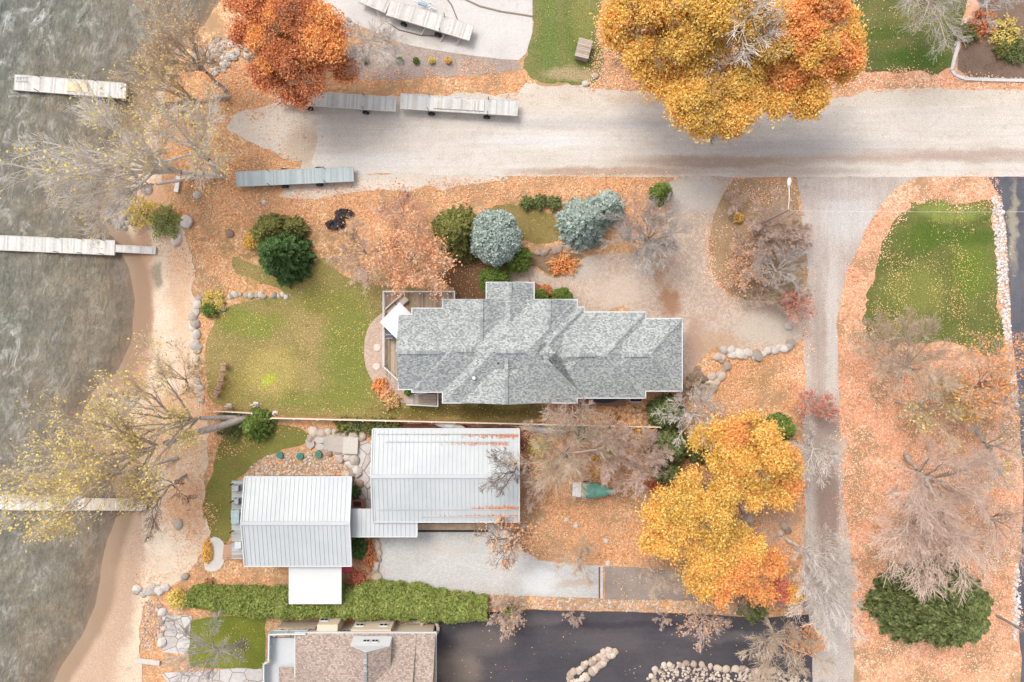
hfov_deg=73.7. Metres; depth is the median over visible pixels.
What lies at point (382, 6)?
dock
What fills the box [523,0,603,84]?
lawn
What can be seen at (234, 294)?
boulder
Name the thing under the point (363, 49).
tree
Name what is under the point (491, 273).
shrub
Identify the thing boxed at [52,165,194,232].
tree
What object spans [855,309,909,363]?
tree
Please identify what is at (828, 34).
tree
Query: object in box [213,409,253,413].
fence
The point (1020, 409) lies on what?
tree
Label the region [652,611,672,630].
tree
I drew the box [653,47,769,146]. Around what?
tree
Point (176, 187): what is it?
plank bench
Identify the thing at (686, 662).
boulder
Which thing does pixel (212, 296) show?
shrub
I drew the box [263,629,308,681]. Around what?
balcony
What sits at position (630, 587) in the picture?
driveway
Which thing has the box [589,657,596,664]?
boulder
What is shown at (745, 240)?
tree
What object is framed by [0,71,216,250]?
tree
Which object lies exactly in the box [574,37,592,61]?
wooden bin
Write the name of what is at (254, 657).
lawn
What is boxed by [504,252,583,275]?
garden bed
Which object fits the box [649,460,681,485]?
conifer
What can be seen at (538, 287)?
mulch strip
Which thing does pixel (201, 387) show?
boulder
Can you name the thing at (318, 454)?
septic lid
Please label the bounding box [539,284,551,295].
shrub
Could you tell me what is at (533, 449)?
shrub
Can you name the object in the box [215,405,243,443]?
shrub
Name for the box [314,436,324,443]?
stepping stone
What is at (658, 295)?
paver driveway
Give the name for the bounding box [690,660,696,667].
boulder
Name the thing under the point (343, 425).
shrub
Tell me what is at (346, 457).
boulder
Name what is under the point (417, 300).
deck
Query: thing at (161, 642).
boulder
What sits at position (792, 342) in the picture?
boulder
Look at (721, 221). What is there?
garden bed
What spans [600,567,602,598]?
kerb
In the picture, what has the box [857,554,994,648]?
bush
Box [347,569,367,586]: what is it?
shrub
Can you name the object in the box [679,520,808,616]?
tree
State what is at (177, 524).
boulder
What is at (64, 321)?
water
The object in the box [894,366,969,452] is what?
tree
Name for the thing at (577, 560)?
tree
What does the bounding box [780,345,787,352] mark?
boulder
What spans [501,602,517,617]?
shrub
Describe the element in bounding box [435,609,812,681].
asphalt driveway
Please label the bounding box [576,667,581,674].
boulder
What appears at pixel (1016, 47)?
shrub
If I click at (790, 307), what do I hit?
tree
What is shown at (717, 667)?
boulder
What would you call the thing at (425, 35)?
edging
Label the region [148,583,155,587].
boulder
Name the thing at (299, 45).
tree
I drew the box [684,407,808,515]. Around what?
tree
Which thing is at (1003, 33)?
shrub
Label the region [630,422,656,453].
shrub
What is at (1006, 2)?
tree
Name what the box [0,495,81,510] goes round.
dock
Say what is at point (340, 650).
house
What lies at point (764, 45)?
tree
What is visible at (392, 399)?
shrub
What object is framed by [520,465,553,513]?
tree
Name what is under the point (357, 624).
window
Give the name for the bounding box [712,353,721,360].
boulder
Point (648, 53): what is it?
tree
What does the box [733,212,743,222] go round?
shrub
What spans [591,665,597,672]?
boulder
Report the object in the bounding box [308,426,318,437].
boulder
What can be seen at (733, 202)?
tree
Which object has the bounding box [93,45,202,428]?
riprap
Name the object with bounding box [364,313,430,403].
patio
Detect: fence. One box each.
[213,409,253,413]
[270,416,660,428]
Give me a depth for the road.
68.48 m
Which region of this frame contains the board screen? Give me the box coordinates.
[277,620,318,628]
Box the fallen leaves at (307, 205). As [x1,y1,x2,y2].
[109,19,808,672]
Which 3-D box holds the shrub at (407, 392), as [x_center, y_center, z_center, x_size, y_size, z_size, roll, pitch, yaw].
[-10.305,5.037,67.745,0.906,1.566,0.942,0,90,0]
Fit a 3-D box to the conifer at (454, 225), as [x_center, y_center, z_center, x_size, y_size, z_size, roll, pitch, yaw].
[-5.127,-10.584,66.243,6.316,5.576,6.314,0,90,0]
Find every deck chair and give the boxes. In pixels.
[233,484,240,491]
[233,497,240,504]
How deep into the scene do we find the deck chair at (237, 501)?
67.30 m
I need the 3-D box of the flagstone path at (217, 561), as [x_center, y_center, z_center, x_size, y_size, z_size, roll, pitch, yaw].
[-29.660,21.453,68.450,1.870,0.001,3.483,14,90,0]
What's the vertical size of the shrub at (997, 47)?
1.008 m
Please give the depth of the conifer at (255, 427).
67.30 m
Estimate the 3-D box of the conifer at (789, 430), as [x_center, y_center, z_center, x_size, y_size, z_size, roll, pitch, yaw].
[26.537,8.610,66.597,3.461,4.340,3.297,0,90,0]
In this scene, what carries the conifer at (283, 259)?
on the ground at (211, 236)
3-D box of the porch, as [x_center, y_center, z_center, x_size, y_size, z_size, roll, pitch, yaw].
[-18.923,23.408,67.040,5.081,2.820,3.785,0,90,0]
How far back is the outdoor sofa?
67.12 m
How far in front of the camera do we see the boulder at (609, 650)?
68.27 m
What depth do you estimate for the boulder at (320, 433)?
68.21 m
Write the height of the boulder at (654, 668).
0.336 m
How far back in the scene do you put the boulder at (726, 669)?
68.28 m
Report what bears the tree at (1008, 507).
on the ground at (211, 236)
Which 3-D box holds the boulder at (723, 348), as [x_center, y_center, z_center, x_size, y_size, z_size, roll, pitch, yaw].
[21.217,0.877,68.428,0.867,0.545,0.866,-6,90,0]
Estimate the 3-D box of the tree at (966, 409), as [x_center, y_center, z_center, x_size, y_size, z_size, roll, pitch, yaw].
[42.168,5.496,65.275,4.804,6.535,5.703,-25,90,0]
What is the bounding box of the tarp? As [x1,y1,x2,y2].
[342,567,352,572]
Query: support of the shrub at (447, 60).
on the garden bed at (440, 66)
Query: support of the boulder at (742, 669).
on the ground at (211, 236)
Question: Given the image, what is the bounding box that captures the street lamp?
[751,177,791,227]
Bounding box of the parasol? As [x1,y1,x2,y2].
[380,303,410,338]
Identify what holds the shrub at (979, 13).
on the garden bed at (976, 57)
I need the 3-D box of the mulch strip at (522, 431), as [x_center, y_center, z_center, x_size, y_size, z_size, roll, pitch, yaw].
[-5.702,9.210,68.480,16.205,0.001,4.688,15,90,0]
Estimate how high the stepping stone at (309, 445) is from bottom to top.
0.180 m
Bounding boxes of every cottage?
[240,475,353,566]
[370,428,519,531]
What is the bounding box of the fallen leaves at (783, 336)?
[191,0,1020,681]
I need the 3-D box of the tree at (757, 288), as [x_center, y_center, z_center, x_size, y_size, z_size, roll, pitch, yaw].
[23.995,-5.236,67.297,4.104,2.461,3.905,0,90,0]
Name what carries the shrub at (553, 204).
on the ground at (211, 236)
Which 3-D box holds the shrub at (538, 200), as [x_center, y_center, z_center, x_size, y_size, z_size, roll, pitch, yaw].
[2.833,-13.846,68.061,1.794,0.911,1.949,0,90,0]
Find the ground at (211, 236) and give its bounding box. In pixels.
[131,0,1023,681]
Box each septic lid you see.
[276,451,282,457]
[296,453,303,459]
[315,451,321,457]
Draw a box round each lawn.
[188,616,265,668]
[202,424,308,544]
[205,257,546,425]
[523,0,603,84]
[847,0,967,74]
[862,199,1004,355]
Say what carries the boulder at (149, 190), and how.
on the ground at (211, 236)
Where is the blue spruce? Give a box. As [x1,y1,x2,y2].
[469,208,522,268]
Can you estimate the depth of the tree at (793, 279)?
64.20 m
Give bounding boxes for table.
[231,509,240,522]
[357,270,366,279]
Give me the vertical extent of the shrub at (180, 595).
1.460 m
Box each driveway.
[379,523,602,597]
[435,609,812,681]
[509,176,804,379]
[605,566,805,608]
[988,176,1023,681]
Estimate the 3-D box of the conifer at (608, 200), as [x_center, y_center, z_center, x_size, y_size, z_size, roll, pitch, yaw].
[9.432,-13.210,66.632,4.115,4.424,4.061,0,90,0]
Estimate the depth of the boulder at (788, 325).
68.25 m
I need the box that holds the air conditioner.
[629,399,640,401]
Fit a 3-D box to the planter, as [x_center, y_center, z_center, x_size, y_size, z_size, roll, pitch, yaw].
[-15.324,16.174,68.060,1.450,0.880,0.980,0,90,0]
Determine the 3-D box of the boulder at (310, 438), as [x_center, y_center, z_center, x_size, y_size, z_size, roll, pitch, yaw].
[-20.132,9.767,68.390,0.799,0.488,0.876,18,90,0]
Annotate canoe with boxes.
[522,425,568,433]
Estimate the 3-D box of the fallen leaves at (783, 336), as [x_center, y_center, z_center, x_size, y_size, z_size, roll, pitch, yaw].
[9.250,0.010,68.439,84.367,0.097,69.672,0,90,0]
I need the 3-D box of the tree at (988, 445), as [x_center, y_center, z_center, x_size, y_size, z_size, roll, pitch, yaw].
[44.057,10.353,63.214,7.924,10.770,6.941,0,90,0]
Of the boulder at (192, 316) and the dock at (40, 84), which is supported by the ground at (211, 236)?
the boulder at (192, 316)
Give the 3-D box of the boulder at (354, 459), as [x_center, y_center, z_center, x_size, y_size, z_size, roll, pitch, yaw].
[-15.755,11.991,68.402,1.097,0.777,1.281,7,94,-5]
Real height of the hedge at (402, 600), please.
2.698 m
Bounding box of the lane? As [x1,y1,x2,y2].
[797,177,916,681]
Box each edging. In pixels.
[387,0,457,36]
[466,0,532,16]
[950,1,1023,81]
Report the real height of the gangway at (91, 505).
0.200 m
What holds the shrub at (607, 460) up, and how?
on the ground at (211, 236)
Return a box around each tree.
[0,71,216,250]
[0,389,248,551]
[0,437,177,545]
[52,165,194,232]
[56,332,239,500]
[102,42,230,168]
[110,460,198,542]
[126,80,239,195]
[131,0,228,92]
[131,324,212,399]
[158,607,245,681]
[220,0,361,110]
[320,211,396,297]
[340,11,409,91]
[360,204,461,301]
[364,184,427,241]
[469,509,538,573]
[478,446,531,496]
[487,588,526,641]
[500,392,621,497]
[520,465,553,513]
[539,396,598,442]
[555,534,596,588]
[561,607,584,627]
[569,418,639,487]
[589,0,745,102]
[589,414,635,446]
[598,184,693,282]
[604,445,669,501]
[624,425,674,484]
[631,462,752,594]
[638,551,680,601]
[650,377,723,450]
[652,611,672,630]
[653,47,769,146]
[676,605,732,654]
[678,369,712,399]
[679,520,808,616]
[682,0,801,82]
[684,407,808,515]
[722,183,749,215]
[722,237,769,296]
[723,214,779,267]
[734,615,839,681]
[736,273,774,307]
[743,241,812,299]
[747,188,806,250]
[754,0,872,128]
[759,267,813,310]
[765,218,815,257]
[778,289,821,324]
[783,616,829,659]
[784,522,857,598]
[784,564,869,654]
[790,418,850,490]
[792,382,837,418]
[815,401,843,426]
[844,303,981,403]
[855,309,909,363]
[862,483,996,606]
[884,434,1005,587]
[891,0,989,61]
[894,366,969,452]
[928,373,989,423]
[939,0,1023,31]
[939,329,1023,426]
[951,418,1023,496]
[951,495,1023,573]
[983,375,1023,431]
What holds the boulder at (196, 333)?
on the ground at (211, 236)
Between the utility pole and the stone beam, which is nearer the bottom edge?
the stone beam
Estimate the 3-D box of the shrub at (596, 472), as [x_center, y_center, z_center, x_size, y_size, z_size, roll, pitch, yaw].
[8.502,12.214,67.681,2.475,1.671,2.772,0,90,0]
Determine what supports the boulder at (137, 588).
on the beach
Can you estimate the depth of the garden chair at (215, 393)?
68.11 m
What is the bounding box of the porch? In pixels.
[289,567,341,603]
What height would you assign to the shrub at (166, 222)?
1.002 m
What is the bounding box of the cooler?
[235,541,241,548]
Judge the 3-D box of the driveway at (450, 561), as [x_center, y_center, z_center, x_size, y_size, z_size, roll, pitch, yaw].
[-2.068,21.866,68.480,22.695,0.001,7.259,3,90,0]
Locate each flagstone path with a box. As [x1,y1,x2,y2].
[162,615,191,653]
[162,668,262,681]
[204,537,223,571]
[319,436,370,507]
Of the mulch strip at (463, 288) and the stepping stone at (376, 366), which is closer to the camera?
the stepping stone at (376, 366)
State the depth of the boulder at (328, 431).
68.22 m
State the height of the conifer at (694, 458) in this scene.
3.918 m
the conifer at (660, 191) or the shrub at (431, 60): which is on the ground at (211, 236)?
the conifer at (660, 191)
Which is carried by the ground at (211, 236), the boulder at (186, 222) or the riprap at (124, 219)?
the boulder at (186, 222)
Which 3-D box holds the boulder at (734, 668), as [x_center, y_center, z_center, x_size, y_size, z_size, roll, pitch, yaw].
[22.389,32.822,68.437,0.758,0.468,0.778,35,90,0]
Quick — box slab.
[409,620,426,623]
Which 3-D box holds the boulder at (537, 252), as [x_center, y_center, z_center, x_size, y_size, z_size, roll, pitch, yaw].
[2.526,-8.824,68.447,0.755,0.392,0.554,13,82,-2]
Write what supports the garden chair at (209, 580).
on the ground at (211, 236)
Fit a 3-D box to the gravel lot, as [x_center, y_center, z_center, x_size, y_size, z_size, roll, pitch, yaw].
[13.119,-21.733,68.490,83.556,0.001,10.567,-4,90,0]
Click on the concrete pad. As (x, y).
(509, 35)
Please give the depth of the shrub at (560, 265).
68.00 m
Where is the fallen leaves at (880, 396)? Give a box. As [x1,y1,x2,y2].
[582,0,1023,681]
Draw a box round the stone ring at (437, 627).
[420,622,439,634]
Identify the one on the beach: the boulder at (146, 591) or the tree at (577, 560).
the boulder at (146, 591)
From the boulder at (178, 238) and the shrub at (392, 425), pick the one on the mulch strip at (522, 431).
the shrub at (392, 425)
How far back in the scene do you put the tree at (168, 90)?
60.84 m
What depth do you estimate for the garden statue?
68.41 m
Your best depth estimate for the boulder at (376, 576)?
68.23 m
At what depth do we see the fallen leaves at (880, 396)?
68.44 m
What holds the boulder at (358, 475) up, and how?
on the ground at (211, 236)
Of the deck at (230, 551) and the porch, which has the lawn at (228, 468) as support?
the deck at (230, 551)
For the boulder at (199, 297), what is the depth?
68.31 m
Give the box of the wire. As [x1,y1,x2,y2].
[790,210,881,211]
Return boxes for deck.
[222,481,242,559]
[382,291,455,395]
[406,393,438,406]
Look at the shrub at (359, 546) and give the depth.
67.30 m
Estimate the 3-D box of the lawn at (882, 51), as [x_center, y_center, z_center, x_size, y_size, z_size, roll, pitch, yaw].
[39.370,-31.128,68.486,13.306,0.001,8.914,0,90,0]
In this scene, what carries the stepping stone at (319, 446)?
on the flagstone path at (364, 454)
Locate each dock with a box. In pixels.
[0,235,115,254]
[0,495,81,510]
[14,74,127,98]
[236,166,353,187]
[277,91,396,114]
[359,0,389,13]
[386,0,473,40]
[400,93,517,118]
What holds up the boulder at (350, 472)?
on the ground at (211, 236)
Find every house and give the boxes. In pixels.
[279,618,436,681]
[396,282,682,404]
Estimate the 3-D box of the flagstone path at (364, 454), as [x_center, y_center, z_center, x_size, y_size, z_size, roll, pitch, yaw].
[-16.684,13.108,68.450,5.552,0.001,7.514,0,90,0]
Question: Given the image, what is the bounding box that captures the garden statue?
[224,403,231,408]
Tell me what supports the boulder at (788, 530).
on the ground at (211, 236)
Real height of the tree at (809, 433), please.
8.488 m
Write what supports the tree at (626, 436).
on the ground at (211, 236)
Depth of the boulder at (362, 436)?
68.17 m
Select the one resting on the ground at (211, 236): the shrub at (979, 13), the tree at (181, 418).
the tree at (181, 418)
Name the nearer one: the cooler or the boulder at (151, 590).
the cooler
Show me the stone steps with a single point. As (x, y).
(341, 444)
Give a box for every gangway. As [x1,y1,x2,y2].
[80,498,146,510]
[115,244,156,253]
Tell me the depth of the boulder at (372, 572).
68.23 m
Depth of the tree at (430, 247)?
63.19 m
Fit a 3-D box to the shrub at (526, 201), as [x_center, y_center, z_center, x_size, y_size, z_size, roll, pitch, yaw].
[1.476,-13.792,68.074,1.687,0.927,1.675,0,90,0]
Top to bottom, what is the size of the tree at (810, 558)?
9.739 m
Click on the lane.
(830, 206)
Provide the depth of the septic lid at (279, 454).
68.12 m
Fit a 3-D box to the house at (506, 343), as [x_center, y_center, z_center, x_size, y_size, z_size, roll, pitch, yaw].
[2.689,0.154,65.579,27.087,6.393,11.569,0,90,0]
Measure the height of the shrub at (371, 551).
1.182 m
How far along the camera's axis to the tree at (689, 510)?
60.26 m
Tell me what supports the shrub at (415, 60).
on the garden bed at (440, 66)
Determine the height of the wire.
0.626 m
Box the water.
[0,0,214,681]
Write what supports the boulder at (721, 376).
on the ground at (211, 236)
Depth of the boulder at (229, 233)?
68.26 m
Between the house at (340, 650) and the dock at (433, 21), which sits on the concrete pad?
the dock at (433, 21)
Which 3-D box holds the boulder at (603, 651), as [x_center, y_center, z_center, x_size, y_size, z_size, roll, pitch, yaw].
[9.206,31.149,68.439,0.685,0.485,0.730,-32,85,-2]
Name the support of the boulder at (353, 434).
on the ground at (211, 236)
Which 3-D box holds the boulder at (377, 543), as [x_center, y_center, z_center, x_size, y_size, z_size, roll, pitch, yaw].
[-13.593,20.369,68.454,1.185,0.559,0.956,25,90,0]
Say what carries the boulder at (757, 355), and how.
on the ground at (211, 236)
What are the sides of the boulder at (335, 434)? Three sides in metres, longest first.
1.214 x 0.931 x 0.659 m
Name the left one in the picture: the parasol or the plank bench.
the plank bench
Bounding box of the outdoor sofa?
[384,293,409,313]
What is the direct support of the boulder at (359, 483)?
on the ground at (211, 236)
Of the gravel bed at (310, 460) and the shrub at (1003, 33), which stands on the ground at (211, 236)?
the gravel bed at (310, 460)
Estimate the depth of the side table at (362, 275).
68.07 m
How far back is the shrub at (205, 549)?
68.12 m
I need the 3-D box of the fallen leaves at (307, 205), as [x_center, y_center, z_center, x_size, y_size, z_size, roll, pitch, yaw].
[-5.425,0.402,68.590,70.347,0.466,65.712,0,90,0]
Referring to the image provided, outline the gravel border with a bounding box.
[953,0,1023,79]
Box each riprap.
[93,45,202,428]
[201,16,354,75]
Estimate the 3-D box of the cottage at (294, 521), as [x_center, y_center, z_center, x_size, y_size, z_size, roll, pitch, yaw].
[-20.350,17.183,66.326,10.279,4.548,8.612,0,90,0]
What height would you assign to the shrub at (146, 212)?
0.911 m
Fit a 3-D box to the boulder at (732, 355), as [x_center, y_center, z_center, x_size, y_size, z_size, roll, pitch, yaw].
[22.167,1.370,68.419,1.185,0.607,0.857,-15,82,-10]
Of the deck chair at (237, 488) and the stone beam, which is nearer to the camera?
the deck chair at (237, 488)
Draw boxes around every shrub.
[119,196,159,232]
[146,203,182,240]
[166,588,185,608]
[200,290,227,313]
[200,301,218,317]
[201,540,212,564]
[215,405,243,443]
[243,232,256,250]
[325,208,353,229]
[332,415,350,435]
[346,416,362,436]
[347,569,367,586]
[352,485,361,497]
[352,537,367,560]
[358,415,375,437]
[360,539,378,572]
[370,415,388,428]
[371,377,387,394]
[376,386,392,399]
[380,390,400,410]
[383,416,402,427]
[404,390,412,396]
[413,57,418,63]
[428,57,434,63]
[444,57,450,63]
[477,265,510,294]
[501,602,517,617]
[503,244,533,273]
[518,195,534,210]
[527,434,549,459]
[533,193,548,211]
[535,288,548,298]
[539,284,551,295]
[546,195,561,212]
[546,251,580,277]
[551,287,573,298]
[570,421,590,443]
[585,454,607,477]
[599,452,616,467]
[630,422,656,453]
[644,473,665,496]
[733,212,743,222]
[736,595,768,625]
[955,21,978,46]
[966,6,996,41]
[988,13,1023,48]
[993,38,1013,60]
[1002,35,1023,65]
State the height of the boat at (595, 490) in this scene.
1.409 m
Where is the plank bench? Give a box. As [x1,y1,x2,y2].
[174,175,180,191]
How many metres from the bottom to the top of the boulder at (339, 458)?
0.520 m
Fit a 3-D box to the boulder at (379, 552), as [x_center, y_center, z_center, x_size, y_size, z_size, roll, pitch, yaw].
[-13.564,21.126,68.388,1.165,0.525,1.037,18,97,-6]
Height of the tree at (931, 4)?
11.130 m
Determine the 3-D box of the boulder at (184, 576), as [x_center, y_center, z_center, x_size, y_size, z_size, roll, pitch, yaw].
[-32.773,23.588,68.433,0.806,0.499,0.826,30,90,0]
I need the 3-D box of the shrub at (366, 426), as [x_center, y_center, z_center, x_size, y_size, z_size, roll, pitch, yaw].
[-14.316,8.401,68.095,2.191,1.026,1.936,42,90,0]
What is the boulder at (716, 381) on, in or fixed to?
on the ground at (211, 236)
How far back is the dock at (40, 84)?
68.38 m
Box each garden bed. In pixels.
[345,43,520,80]
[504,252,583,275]
[709,179,806,299]
[957,0,1023,78]
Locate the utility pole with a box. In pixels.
[995,614,1023,631]
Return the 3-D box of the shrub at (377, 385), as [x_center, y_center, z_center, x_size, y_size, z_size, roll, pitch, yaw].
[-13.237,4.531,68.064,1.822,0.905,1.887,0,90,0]
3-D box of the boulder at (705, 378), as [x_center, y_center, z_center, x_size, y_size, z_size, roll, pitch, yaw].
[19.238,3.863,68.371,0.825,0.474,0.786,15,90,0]
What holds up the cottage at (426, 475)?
on the ground at (211, 236)
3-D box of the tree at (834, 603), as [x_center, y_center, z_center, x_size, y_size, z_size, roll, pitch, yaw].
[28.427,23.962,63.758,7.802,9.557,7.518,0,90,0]
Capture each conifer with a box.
[240,407,277,442]
[250,212,289,251]
[257,231,316,288]
[282,215,310,240]
[429,204,478,265]
[553,195,609,252]
[593,189,625,228]
[646,393,684,430]
[646,427,689,464]
[647,182,672,206]
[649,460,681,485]
[686,438,712,464]
[763,411,795,441]
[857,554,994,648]
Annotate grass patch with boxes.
[484,204,561,243]
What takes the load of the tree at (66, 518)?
on the ground at (211, 236)
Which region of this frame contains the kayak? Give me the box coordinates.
[435,423,465,427]
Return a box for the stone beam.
[135,658,159,665]
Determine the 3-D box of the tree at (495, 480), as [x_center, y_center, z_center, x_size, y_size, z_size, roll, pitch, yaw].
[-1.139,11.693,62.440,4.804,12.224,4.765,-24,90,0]
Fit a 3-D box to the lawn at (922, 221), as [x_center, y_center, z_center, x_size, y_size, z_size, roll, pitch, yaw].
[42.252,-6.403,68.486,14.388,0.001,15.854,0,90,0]
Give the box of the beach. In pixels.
[49,19,209,681]
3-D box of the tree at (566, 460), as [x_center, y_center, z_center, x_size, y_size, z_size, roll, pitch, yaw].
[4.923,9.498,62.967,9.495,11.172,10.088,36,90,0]
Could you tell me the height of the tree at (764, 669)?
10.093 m
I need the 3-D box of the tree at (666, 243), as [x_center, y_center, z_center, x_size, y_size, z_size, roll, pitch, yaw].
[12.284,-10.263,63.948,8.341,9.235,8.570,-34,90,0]
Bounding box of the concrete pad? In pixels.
[323,0,531,59]
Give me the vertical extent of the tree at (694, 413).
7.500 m
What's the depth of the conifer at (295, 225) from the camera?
67.25 m
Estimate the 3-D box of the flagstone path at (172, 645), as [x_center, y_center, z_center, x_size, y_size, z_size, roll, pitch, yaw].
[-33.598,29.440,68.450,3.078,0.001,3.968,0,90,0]
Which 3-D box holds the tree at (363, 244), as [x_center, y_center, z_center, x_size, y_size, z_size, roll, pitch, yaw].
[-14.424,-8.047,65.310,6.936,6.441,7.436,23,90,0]
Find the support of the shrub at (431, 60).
on the garden bed at (440, 66)
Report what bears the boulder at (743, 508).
on the ground at (211, 236)
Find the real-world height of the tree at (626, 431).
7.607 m
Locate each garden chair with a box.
[204,577,213,584]
[211,389,220,397]
[214,381,224,389]
[217,373,226,380]
[219,363,228,369]
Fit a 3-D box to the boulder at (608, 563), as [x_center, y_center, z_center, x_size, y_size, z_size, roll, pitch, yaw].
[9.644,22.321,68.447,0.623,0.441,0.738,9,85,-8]
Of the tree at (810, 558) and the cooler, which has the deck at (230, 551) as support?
the cooler
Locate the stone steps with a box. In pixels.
[323,434,358,453]
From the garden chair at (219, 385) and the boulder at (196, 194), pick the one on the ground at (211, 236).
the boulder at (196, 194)
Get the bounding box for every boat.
[572,480,622,497]
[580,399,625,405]
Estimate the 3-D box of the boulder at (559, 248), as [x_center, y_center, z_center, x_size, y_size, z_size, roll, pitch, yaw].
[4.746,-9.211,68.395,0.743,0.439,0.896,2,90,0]
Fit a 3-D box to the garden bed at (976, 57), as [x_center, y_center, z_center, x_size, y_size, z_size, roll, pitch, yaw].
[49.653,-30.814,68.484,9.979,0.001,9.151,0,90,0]
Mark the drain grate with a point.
(599, 582)
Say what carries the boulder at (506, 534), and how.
on the ground at (211, 236)
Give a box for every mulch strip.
[398,424,536,468]
[437,259,486,298]
[529,280,551,298]
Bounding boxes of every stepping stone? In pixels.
[305,439,314,448]
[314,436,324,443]
[315,444,323,449]
[373,344,380,350]
[373,363,379,369]
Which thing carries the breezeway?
on the ground at (211, 236)
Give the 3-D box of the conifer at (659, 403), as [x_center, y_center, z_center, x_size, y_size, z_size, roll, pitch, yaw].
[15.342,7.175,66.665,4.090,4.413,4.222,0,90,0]
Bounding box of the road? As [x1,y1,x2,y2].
[311,105,1023,177]
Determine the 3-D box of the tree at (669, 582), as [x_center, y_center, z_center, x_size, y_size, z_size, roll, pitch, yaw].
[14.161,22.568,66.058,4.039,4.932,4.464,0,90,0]
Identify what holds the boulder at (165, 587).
on the beach
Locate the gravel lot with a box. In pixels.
[226,83,1023,198]
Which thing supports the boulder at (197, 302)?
on the ground at (211, 236)
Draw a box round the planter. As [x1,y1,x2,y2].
[352,498,365,507]
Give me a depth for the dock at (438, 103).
67.48 m
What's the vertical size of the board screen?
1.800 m
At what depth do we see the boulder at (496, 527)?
68.20 m
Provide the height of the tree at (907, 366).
10.305 m
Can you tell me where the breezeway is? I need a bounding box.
[350,508,417,536]
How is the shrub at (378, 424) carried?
on the ground at (211, 236)
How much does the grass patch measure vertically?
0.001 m
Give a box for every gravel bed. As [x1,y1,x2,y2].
[140,598,408,650]
[242,451,348,477]
[488,596,754,614]
[646,662,809,681]
[991,196,1021,640]
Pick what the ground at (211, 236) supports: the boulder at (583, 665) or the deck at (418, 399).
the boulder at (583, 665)
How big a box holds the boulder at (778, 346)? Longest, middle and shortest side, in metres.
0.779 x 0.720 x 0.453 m
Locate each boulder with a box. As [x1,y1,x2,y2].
[132,585,142,591]
[143,186,152,194]
[143,587,150,595]
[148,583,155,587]
[148,587,155,594]
[154,586,164,595]
[157,608,166,616]
[157,637,166,647]
[160,584,169,590]
[171,233,181,245]
[173,519,182,529]
[180,215,192,228]
[181,573,188,579]
[188,312,197,320]
[188,342,202,349]
[190,320,200,327]
[192,307,199,315]
[192,329,200,338]
[193,191,200,198]
[194,300,201,307]
[195,295,201,300]
[196,385,203,390]
[225,229,233,237]
[231,291,237,297]
[271,292,276,298]
[307,435,313,442]
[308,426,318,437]
[317,428,324,436]
[324,428,331,435]
[332,429,340,436]
[335,454,342,463]
[343,455,350,460]
[348,469,354,476]
[349,454,359,464]
[350,432,356,437]
[352,465,362,473]
[355,473,362,478]
[355,479,363,487]
[358,431,365,440]
[370,569,379,575]
[371,539,380,547]
[372,555,381,562]
[372,573,382,580]
[373,549,381,555]
[494,523,503,530]
[502,523,511,536]
[533,250,540,255]
[541,249,548,255]
[551,245,557,254]
[557,245,562,252]
[564,243,571,249]
[567,672,573,679]
[570,667,576,674]
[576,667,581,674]
[579,675,584,681]
[581,661,586,668]
[582,80,589,86]
[588,667,595,675]
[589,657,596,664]
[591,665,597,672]
[597,661,603,668]
[600,648,606,654]
[605,560,610,566]
[606,647,612,653]
[652,666,657,671]
[683,660,689,665]
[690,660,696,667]
[693,370,702,377]
[699,661,704,667]
[700,376,707,383]
[707,372,716,380]
[710,384,718,392]
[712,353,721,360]
[713,378,720,385]
[713,664,722,671]
[717,372,726,380]
[719,345,727,352]
[722,665,729,672]
[723,361,731,370]
[727,345,734,353]
[727,352,736,358]
[731,665,739,671]
[735,348,745,358]
[739,665,746,671]
[740,504,749,512]
[743,348,751,356]
[747,515,752,523]
[752,349,762,360]
[764,347,771,353]
[770,667,776,673]
[771,347,778,353]
[776,344,781,350]
[777,530,783,536]
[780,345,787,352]
[780,521,789,529]
[784,320,792,329]
[784,527,791,533]
[786,339,795,346]
[786,343,792,350]
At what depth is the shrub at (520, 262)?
66.73 m
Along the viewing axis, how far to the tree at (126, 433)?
57.28 m
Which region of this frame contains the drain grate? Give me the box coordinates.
[599,567,599,597]
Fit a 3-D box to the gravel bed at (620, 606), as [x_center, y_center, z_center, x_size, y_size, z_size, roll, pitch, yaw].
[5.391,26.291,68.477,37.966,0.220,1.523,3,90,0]
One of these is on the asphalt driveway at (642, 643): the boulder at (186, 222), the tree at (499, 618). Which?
the tree at (499, 618)
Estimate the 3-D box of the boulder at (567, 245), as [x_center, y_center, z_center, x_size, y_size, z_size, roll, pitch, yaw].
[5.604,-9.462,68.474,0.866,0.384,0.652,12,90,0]
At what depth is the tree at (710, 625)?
65.53 m
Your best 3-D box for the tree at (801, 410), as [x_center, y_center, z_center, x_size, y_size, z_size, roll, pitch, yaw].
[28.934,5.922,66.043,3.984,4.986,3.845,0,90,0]
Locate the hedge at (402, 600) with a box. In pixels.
[183,578,488,623]
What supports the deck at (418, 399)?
on the patio
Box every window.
[355,623,364,626]
[379,623,388,626]

